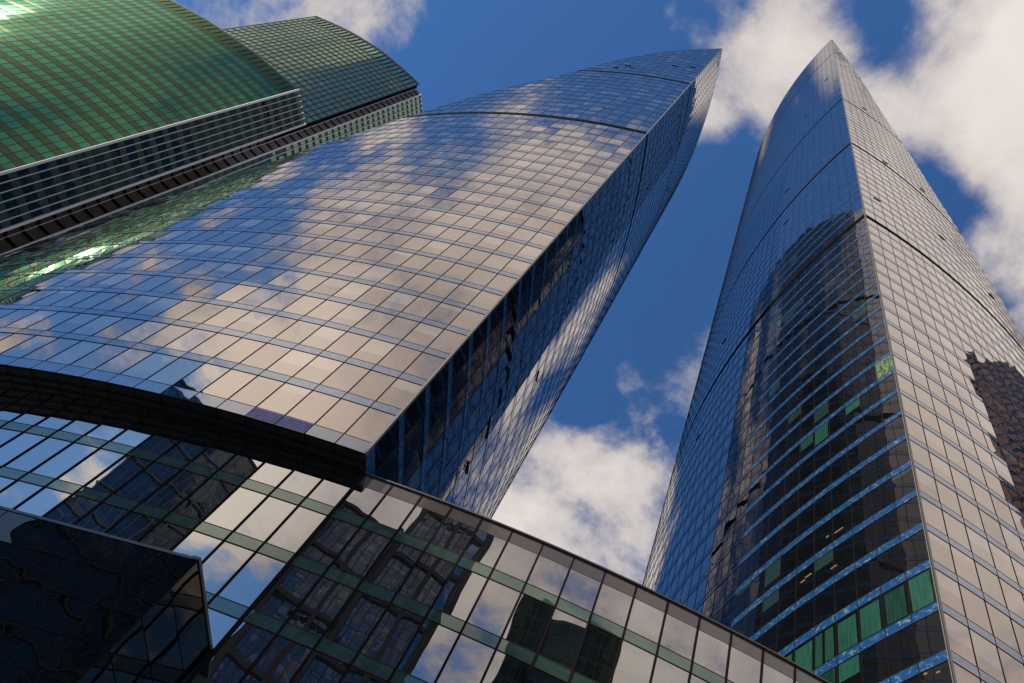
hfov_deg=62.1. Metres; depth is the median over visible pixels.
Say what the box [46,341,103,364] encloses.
window
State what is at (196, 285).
window
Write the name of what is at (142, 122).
window
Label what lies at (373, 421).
window
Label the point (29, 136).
window
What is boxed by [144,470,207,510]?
window
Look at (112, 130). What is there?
window
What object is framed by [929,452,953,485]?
window
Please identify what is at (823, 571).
window
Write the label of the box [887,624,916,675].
window
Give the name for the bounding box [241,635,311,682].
window
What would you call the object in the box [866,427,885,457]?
window
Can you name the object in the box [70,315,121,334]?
window
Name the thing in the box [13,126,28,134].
window
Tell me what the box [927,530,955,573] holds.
window
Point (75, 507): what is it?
window
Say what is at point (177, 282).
window
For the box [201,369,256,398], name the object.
window
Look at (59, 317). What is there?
window
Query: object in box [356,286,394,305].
window
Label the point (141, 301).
window
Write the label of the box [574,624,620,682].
window
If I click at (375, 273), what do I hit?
window
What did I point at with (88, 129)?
window
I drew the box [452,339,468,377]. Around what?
window
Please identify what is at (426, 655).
window
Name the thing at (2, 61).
window
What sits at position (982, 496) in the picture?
window
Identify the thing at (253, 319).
window
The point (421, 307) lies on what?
window
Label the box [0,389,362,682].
podium building
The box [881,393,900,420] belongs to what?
window
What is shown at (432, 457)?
window
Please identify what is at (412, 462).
window
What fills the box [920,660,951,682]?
window
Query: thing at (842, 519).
window
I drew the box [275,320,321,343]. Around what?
window
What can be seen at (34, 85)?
window
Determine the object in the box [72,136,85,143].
window
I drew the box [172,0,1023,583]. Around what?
sky
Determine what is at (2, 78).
window
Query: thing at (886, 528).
window
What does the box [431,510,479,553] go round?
window
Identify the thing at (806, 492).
window
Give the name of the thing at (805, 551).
window
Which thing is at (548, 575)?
window
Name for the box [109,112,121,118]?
window
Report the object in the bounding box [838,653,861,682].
window
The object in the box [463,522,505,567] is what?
window
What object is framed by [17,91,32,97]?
window
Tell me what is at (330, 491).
window
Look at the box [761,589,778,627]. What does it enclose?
window
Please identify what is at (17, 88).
window
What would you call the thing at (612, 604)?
window
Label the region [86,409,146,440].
window
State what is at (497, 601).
window
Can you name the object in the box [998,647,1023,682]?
window
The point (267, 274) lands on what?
window
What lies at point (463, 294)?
window
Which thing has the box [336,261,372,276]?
window
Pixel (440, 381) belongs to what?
window
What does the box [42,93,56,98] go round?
window
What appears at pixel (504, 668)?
window
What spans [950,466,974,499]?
window
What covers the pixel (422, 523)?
window
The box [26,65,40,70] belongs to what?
window
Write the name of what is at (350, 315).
window
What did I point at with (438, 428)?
window
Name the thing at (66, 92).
window
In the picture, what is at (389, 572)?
window
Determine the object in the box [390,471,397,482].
window
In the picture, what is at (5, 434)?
window
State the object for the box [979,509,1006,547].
window
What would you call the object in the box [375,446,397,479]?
window
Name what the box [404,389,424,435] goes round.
window
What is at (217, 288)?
window
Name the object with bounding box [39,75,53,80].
window
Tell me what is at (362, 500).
window
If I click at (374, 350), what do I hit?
window
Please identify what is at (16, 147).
window
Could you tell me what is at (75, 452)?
window
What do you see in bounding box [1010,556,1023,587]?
window
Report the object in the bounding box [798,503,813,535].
window
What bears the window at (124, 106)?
in the green tower at (102, 100)
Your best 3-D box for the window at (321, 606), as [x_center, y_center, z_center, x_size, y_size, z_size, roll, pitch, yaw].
[-8.619,11.993,38.589,1.639,3.172,0.680,37,-60,0]
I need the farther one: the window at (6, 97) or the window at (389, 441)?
the window at (6, 97)
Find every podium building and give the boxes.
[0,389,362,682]
[184,472,830,682]
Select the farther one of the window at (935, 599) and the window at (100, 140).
the window at (100, 140)
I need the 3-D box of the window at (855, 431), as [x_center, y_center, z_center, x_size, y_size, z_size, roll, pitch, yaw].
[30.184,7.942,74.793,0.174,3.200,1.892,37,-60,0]
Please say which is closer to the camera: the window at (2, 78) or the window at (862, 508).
the window at (862, 508)
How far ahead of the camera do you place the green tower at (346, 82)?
276.70 m
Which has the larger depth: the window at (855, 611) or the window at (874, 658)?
the window at (855, 611)
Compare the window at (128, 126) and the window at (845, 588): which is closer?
the window at (845, 588)
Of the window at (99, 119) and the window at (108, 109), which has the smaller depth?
the window at (99, 119)
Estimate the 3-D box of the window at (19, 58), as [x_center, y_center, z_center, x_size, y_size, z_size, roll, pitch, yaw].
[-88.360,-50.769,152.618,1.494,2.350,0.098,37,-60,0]
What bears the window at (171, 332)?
in the sail tower at (422, 300)
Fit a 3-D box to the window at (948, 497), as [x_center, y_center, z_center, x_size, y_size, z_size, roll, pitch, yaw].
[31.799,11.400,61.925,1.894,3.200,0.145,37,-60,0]
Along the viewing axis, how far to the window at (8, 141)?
135.42 m
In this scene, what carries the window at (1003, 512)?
in the sail tower at (844, 501)
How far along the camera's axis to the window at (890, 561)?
56.57 m
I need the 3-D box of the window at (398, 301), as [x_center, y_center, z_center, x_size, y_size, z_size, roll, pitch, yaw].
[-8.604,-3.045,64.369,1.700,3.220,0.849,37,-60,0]
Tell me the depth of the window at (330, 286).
65.72 m
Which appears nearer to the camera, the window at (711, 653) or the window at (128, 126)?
the window at (711, 653)
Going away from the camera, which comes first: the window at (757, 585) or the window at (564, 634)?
the window at (564, 634)
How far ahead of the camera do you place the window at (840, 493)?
68.85 m
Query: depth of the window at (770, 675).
42.47 m
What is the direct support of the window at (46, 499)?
in the podium building at (242, 517)
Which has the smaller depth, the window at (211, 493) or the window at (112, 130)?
the window at (211, 493)
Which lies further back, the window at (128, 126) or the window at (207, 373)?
the window at (128, 126)
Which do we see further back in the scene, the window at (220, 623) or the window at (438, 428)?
the window at (438, 428)
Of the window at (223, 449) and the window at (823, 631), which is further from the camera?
the window at (823, 631)
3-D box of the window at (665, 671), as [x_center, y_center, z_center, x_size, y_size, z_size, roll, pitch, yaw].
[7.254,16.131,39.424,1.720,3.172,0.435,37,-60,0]
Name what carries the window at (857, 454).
in the sail tower at (844, 501)
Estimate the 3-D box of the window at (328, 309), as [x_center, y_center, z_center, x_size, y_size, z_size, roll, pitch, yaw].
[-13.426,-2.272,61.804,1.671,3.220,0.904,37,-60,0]
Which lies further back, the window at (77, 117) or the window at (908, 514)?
the window at (77, 117)
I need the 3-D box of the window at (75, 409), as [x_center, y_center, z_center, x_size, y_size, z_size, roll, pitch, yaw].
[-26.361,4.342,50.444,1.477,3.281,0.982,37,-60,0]
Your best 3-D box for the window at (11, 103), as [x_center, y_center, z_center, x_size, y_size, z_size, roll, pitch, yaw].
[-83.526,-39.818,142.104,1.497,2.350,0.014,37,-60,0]
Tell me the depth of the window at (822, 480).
73.26 m
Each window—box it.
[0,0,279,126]
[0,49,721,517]
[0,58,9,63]
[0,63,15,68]
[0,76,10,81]
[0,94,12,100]
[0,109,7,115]
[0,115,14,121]
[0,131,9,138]
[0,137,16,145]
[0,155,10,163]
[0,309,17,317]
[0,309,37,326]
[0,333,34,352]
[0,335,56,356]
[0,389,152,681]
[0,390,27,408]
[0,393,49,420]
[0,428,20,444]
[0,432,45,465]
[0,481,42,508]
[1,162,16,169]
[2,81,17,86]
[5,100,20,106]
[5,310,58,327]
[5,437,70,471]
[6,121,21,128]
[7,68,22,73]
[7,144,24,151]
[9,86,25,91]
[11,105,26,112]
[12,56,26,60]
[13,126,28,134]
[13,396,74,424]
[14,73,29,78]
[15,150,30,158]
[15,487,70,515]
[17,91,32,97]
[19,111,34,117]
[20,60,33,65]
[20,133,35,140]
[21,78,35,83]
[21,156,37,163]
[22,338,80,360]
[24,96,38,102]
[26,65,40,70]
[26,116,41,123]
[27,139,43,146]
[27,311,78,329]
[28,82,42,88]
[30,101,45,108]
[31,443,96,477]
[32,70,46,75]
[32,122,48,129]
[34,145,50,153]
[35,87,49,93]
[36,400,96,429]
[38,107,52,113]
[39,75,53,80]
[39,128,55,135]
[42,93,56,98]
[42,151,55,158]
[44,112,59,119]
[45,495,98,523]
[46,79,60,85]
[46,134,62,141]
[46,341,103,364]
[49,98,63,104]
[49,313,100,332]
[51,118,65,125]
[53,84,67,90]
[54,140,68,147]
[56,103,69,109]
[58,124,72,130]
[58,449,124,484]
[60,89,73,95]
[60,146,74,153]
[61,404,121,434]
[62,109,76,115]
[63,76,77,81]
[65,130,79,137]
[66,94,79,100]
[69,114,82,120]
[70,81,83,86]
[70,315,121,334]
[70,344,127,368]
[71,292,118,307]
[72,99,86,105]
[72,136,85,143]
[75,503,129,532]
[76,120,89,126]
[77,86,90,91]
[78,142,91,148]
[80,105,93,111]
[82,125,96,132]
[83,91,96,97]
[86,110,99,116]
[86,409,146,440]
[86,455,151,492]
[88,131,103,138]
[89,96,102,102]
[91,293,138,310]
[93,116,105,122]
[93,318,144,338]
[95,137,108,143]
[96,101,108,107]
[96,348,152,373]
[98,121,112,128]
[102,107,115,113]
[105,127,118,133]
[106,511,158,540]
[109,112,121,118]
[112,98,124,103]
[112,133,123,139]
[112,295,160,312]
[112,414,171,446]
[114,117,128,124]
[115,462,178,500]
[116,321,168,342]
[118,103,130,109]
[121,123,133,129]
[121,353,178,378]
[124,108,136,114]
[128,129,139,134]
[130,114,142,120]
[135,297,181,315]
[136,119,148,125]
[138,420,197,453]
[139,521,189,549]
[140,324,191,346]
[143,125,153,130]
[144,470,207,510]
[147,358,202,384]
[151,277,193,292]
[157,300,204,318]
[165,328,216,351]
[165,426,223,460]
[172,279,215,295]
[172,531,221,559]
[173,363,229,391]
[174,478,236,519]
[178,608,237,671]
[179,303,226,322]
[190,333,240,356]
[192,433,250,468]
[193,282,236,298]
[198,621,274,682]
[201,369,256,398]
[202,307,249,327]
[202,541,254,593]
[204,487,266,529]
[214,338,264,362]
[215,284,258,301]
[219,553,285,606]
[220,440,277,476]
[224,17,416,122]
[226,311,272,331]
[229,376,284,405]
[235,496,296,540]
[236,288,279,305]
[241,343,290,368]
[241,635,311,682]
[245,267,285,282]
[249,448,305,486]
[250,315,296,337]
[253,565,319,620]
[257,383,311,414]
[259,291,302,310]
[267,270,307,286]
[267,349,316,375]
[267,506,326,551]
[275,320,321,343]
[278,456,334,495]
[282,295,324,314]
[287,391,339,423]
[288,577,353,635]
[289,274,328,290]
[292,650,348,682]
[294,356,342,383]
[300,326,345,349]
[300,517,357,564]
[306,300,348,320]
[308,465,361,506]
[311,277,350,294]
[316,399,367,432]
[321,363,368,391]
[324,590,388,650]
[326,332,370,356]
[330,305,371,325]
[332,528,389,577]
[333,282,371,299]
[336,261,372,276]
[339,485,383,517]
[345,408,394,441]
[349,370,395,399]
[352,338,395,363]
[354,310,394,332]
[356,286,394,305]
[358,265,393,281]
[361,604,422,666]
[365,540,421,591]
[368,491,420,528]
[375,419,398,470]
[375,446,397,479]
[377,345,420,371]
[377,378,421,408]
[379,291,417,310]
[379,316,418,339]
[380,269,414,286]
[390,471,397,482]
[398,619,458,682]
[399,552,454,605]
[400,500,450,541]
[402,274,436,291]
[402,297,439,317]
[403,323,443,346]
[403,439,422,484]
[404,352,445,379]
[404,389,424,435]
[404,414,423,460]
[404,463,421,489]
[424,279,458,297]
[426,303,463,323]
[426,432,444,474]
[427,410,445,453]
[429,329,465,353]
[429,385,447,428]
[430,363,447,404]
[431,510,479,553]
[433,565,486,620]
[437,634,494,682]
[446,285,480,303]
[450,309,484,330]
[451,361,467,400]
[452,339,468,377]
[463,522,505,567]
[465,268,496,285]
[468,579,519,635]
[469,290,501,309]
[483,650,530,682]
[486,274,516,291]
[495,532,541,580]
[503,593,553,652]
[527,549,572,595]
[538,608,586,669]
[560,560,600,610]
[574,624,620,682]
[593,572,635,626]
[612,640,654,682]
[627,588,666,642]
[643,41,1023,682]
[652,657,688,682]
[660,606,698,659]
[694,621,729,676]
[728,646,761,682]
[733,615,746,635]
[734,583,749,618]
[746,602,762,637]
[749,570,764,605]
[760,624,776,651]
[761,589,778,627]
[762,663,793,682]
[764,557,780,592]
[766,529,781,561]
[776,611,794,652]
[778,576,795,614]
[780,544,796,579]
[782,516,797,548]
[784,650,793,661]
[795,597,813,639]
[795,636,813,670]
[796,563,813,600]
[797,531,813,566]
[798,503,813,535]
[799,478,813,507]
[815,465,830,495]
[815,490,830,522]
[815,518,831,553]
[815,549,833,587]
[815,584,834,625]
[815,623,835,668]
[820,667,836,682]
[831,453,847,483]
[832,477,849,510]
[833,506,851,540]
[834,536,853,573]
[835,570,856,611]
[836,609,858,654]
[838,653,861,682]
[846,418,863,445]
[848,440,866,470]
[850,465,868,497]
[851,492,871,527]
[853,523,875,560]
[856,557,879,598]
[858,595,883,640]
[861,639,888,682]
[863,405,881,432]
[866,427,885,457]
[868,452,889,484]
[871,479,893,514]
[874,509,898,547]
[878,373,896,398]
[878,543,903,584]
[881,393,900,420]
[882,581,909,627]
[884,415,904,444]
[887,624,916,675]
[888,439,909,470]
[892,466,915,500]
[896,496,921,533]
[901,529,928,570]
[905,416,926,444]
[907,567,936,613]
[910,440,932,471]
[913,610,945,661]
[915,467,938,500]
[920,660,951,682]
[921,497,946,534]
[924,427,946,457]
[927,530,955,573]
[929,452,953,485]
[935,479,961,515]
[935,569,964,615]
[943,440,966,471]
[943,511,970,550]
[943,612,976,665]
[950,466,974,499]
[950,545,980,589]
[953,662,979,682]
[957,494,984,531]
[959,584,992,634]
[963,454,986,485]
[966,526,994,566]
[969,628,1004,682]
[970,479,995,514]
[975,561,1006,607]
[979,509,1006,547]
[985,601,1019,652]
[988,541,1017,583]
[990,493,1015,528]
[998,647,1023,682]
[999,578,1023,619]
[1000,524,1023,559]
[1010,508,1023,534]
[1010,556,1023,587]
[1011,619,1023,655]
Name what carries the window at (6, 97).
in the green tower at (102, 100)
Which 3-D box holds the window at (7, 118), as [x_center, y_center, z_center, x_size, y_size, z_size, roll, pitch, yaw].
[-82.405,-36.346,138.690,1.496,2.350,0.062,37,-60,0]
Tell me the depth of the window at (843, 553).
61.94 m
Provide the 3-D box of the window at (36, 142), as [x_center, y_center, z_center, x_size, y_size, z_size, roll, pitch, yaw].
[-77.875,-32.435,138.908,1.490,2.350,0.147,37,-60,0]
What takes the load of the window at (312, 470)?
in the podium building at (242, 517)
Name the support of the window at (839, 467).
in the sail tower at (844, 501)
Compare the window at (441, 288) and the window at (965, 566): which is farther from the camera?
the window at (441, 288)
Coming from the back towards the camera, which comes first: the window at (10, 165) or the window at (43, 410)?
the window at (10, 165)
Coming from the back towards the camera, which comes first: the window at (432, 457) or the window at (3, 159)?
the window at (3, 159)
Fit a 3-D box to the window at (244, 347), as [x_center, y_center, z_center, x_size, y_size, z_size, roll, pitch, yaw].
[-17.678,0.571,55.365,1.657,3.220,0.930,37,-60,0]
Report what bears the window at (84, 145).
in the green tower at (102, 100)
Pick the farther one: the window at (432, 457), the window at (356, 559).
the window at (432, 457)
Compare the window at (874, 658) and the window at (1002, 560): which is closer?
the window at (874, 658)
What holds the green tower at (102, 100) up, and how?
on the ground
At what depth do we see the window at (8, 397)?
52.75 m
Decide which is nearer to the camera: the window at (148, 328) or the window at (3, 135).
the window at (148, 328)
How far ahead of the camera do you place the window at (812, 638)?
57.47 m
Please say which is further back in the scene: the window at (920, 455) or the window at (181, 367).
the window at (920, 455)
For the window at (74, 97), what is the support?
in the green tower at (102, 100)
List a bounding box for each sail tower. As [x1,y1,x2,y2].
[0,48,721,518]
[642,39,1023,682]
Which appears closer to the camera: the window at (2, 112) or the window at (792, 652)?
the window at (792, 652)
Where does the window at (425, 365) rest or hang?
in the sail tower at (422, 300)
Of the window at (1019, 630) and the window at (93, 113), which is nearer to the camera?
the window at (1019, 630)
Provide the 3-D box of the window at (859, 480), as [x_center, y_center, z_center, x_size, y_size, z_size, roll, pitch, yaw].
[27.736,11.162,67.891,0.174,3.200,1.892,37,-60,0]
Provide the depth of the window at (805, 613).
60.39 m
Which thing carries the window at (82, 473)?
in the podium building at (242, 517)
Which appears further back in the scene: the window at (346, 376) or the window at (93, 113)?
the window at (93, 113)
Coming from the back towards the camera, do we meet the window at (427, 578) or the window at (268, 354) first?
the window at (268, 354)
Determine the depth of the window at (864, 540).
60.98 m
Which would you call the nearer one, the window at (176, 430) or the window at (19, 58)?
the window at (176, 430)
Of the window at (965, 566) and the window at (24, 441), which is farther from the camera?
the window at (965, 566)
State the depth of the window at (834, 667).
53.10 m
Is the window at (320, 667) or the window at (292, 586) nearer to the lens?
the window at (320, 667)
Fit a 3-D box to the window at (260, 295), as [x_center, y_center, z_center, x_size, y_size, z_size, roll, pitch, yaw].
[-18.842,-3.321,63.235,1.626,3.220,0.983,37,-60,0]
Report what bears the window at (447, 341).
in the sail tower at (422, 300)
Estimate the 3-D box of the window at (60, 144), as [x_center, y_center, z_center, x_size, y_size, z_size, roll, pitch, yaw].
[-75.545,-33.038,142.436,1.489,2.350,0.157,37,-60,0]
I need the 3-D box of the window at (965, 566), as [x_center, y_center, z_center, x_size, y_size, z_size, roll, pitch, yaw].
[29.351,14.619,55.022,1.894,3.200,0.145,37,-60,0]
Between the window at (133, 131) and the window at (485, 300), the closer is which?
the window at (485, 300)
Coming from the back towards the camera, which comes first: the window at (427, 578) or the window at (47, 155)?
the window at (47, 155)
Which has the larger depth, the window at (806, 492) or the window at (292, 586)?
the window at (806, 492)
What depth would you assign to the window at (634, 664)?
39.99 m
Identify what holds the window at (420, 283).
in the sail tower at (422, 300)
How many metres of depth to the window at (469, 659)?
37.55 m
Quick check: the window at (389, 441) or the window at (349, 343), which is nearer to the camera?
the window at (389, 441)
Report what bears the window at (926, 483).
in the sail tower at (844, 501)
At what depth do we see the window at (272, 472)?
46.84 m
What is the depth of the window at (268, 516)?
43.02 m
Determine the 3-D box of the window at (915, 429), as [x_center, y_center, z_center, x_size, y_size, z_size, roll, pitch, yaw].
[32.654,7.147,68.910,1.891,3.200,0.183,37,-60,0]
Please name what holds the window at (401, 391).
in the sail tower at (422, 300)
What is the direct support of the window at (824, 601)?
in the sail tower at (844, 501)
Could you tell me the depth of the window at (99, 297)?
63.03 m
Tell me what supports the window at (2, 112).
in the green tower at (102, 100)
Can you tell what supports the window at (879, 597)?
in the sail tower at (844, 501)
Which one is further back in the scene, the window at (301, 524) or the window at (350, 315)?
the window at (350, 315)
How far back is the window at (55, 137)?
142.36 m
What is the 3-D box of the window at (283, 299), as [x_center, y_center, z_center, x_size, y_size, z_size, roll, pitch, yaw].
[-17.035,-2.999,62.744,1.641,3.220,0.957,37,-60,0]
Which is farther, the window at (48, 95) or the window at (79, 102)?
the window at (79, 102)
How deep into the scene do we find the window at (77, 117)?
149.13 m
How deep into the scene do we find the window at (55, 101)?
149.04 m
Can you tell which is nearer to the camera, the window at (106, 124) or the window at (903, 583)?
the window at (903, 583)
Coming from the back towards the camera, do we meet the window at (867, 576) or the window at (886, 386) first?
the window at (886, 386)
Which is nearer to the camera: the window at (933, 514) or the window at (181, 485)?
the window at (181, 485)
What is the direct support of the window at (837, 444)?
in the sail tower at (844, 501)
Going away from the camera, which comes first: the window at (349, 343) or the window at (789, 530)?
the window at (349, 343)
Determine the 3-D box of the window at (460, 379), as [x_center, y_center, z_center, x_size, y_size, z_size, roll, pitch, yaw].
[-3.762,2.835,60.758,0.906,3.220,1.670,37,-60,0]
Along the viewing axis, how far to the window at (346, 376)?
53.55 m
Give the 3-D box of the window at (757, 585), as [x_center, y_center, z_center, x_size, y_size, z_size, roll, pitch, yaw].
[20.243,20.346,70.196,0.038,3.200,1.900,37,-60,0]
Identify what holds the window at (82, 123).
in the green tower at (102, 100)
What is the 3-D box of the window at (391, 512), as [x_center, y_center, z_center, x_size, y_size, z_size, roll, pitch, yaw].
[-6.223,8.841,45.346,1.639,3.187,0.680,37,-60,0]
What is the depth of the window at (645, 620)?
42.64 m
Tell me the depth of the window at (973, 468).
68.73 m
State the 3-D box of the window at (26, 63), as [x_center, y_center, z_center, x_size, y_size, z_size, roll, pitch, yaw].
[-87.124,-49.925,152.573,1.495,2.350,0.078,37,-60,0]
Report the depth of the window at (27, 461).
46.50 m
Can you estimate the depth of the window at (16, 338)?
56.56 m
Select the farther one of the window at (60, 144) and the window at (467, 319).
the window at (60, 144)
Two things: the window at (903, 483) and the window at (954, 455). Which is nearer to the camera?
the window at (903, 483)
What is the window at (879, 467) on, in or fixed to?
in the sail tower at (844, 501)
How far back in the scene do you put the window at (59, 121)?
145.70 m
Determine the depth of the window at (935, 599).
52.40 m
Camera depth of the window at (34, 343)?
55.52 m
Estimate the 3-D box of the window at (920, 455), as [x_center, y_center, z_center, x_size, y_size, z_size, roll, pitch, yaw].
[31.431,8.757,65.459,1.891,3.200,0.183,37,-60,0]
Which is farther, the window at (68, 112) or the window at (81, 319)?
the window at (68, 112)
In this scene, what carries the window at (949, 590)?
in the sail tower at (844, 501)
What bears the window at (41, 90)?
in the green tower at (102, 100)
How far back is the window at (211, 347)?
55.84 m
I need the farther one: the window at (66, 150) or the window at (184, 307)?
the window at (66, 150)
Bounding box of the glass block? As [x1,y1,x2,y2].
[0,506,212,682]
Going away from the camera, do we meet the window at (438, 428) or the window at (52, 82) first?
the window at (438, 428)
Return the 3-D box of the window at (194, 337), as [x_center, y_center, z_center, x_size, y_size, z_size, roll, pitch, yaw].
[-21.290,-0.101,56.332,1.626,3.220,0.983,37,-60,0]
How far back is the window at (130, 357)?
53.36 m
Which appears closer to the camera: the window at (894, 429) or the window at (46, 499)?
the window at (46, 499)
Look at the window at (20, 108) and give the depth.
142.11 m
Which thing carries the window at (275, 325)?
in the sail tower at (422, 300)
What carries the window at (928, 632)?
in the sail tower at (844, 501)
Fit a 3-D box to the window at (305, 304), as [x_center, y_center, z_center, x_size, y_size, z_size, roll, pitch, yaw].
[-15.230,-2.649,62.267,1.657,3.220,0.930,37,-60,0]
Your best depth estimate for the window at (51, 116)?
145.64 m
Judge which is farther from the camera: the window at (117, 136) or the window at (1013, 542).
the window at (117, 136)
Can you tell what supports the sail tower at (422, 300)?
on the podium building at (242, 517)
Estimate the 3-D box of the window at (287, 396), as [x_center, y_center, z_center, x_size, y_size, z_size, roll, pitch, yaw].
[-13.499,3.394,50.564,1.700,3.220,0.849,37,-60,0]
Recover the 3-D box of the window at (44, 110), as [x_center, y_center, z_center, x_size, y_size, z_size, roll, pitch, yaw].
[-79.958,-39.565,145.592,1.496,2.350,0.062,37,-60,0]
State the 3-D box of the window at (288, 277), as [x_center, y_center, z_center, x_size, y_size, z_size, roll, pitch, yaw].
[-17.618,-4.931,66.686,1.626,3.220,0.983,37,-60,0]
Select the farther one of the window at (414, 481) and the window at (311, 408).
the window at (414, 481)
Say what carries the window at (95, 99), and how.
in the green tower at (102, 100)
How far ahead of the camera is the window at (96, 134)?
149.35 m
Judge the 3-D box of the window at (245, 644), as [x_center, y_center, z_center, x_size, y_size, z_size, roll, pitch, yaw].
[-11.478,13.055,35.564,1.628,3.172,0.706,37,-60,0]
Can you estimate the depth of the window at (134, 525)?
41.45 m
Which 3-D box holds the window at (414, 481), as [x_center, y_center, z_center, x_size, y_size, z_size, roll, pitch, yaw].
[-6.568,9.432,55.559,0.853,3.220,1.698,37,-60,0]
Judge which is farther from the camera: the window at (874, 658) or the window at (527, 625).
the window at (874, 658)
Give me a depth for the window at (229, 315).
59.77 m
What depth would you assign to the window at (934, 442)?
68.82 m
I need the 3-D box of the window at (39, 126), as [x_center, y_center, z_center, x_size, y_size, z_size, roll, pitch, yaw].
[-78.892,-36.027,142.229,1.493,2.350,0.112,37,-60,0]
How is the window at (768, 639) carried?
in the sail tower at (844, 501)
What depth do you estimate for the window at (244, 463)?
47.24 m
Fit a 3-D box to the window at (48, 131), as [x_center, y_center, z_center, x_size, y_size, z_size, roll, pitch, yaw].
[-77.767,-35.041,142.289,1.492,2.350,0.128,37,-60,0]
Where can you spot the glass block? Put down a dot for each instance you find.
(115, 596)
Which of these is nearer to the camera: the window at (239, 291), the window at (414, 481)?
the window at (414, 481)
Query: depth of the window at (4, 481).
44.18 m
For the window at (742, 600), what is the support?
in the sail tower at (844, 501)
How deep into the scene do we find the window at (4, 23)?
174.18 m
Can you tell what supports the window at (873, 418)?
in the sail tower at (844, 501)
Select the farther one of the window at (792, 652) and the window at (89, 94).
the window at (89, 94)
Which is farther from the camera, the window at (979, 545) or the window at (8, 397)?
the window at (979, 545)
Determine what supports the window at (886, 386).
in the sail tower at (844, 501)
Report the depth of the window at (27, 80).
149.08 m
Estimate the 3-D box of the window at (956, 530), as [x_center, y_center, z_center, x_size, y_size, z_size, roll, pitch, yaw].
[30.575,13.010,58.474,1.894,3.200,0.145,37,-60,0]
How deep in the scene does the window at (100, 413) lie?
49.94 m
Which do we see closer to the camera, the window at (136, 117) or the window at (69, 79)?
the window at (69, 79)
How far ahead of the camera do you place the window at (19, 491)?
43.26 m
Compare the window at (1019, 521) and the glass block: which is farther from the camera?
the window at (1019, 521)
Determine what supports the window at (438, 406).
in the sail tower at (422, 300)
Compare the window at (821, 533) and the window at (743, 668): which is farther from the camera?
the window at (821, 533)
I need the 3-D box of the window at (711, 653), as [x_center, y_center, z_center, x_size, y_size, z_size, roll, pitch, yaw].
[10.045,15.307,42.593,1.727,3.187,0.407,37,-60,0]
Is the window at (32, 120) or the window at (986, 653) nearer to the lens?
the window at (986, 653)
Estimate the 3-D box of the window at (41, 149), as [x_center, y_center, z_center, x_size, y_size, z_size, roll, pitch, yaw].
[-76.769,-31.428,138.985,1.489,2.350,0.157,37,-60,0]
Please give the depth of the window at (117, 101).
159.49 m
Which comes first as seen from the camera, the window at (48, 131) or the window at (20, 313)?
the window at (20, 313)
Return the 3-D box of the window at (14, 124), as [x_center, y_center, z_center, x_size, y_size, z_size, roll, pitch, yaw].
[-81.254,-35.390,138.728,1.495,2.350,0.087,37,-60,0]
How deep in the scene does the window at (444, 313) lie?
63.53 m
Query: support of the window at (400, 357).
in the sail tower at (422, 300)
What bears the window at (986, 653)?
in the sail tower at (844, 501)
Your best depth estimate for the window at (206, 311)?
60.26 m
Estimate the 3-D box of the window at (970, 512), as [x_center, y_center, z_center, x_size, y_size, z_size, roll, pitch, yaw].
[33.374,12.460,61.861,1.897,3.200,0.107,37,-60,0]
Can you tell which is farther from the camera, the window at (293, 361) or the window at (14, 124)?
the window at (14, 124)
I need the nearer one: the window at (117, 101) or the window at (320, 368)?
the window at (320, 368)
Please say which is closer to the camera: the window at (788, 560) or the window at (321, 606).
the window at (321, 606)
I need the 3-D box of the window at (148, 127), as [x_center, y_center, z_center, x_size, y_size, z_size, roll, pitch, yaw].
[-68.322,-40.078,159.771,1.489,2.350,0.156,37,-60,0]
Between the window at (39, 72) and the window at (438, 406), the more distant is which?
the window at (39, 72)
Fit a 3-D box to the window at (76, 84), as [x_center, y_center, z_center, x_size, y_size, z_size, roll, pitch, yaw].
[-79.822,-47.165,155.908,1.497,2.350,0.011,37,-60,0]
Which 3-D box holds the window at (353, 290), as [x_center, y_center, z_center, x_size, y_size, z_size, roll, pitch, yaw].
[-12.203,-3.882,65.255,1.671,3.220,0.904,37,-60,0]
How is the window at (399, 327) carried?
in the sail tower at (422, 300)
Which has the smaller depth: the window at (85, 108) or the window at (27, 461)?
the window at (27, 461)
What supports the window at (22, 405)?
in the podium building at (242, 517)
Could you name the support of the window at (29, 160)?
in the green tower at (102, 100)
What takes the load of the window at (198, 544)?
in the podium building at (242, 517)
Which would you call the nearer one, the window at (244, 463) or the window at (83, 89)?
the window at (244, 463)
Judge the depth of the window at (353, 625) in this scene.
38.20 m
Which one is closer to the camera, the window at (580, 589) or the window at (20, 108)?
the window at (580, 589)
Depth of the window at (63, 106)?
149.06 m
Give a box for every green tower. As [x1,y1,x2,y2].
[0,0,305,237]
[0,16,421,254]

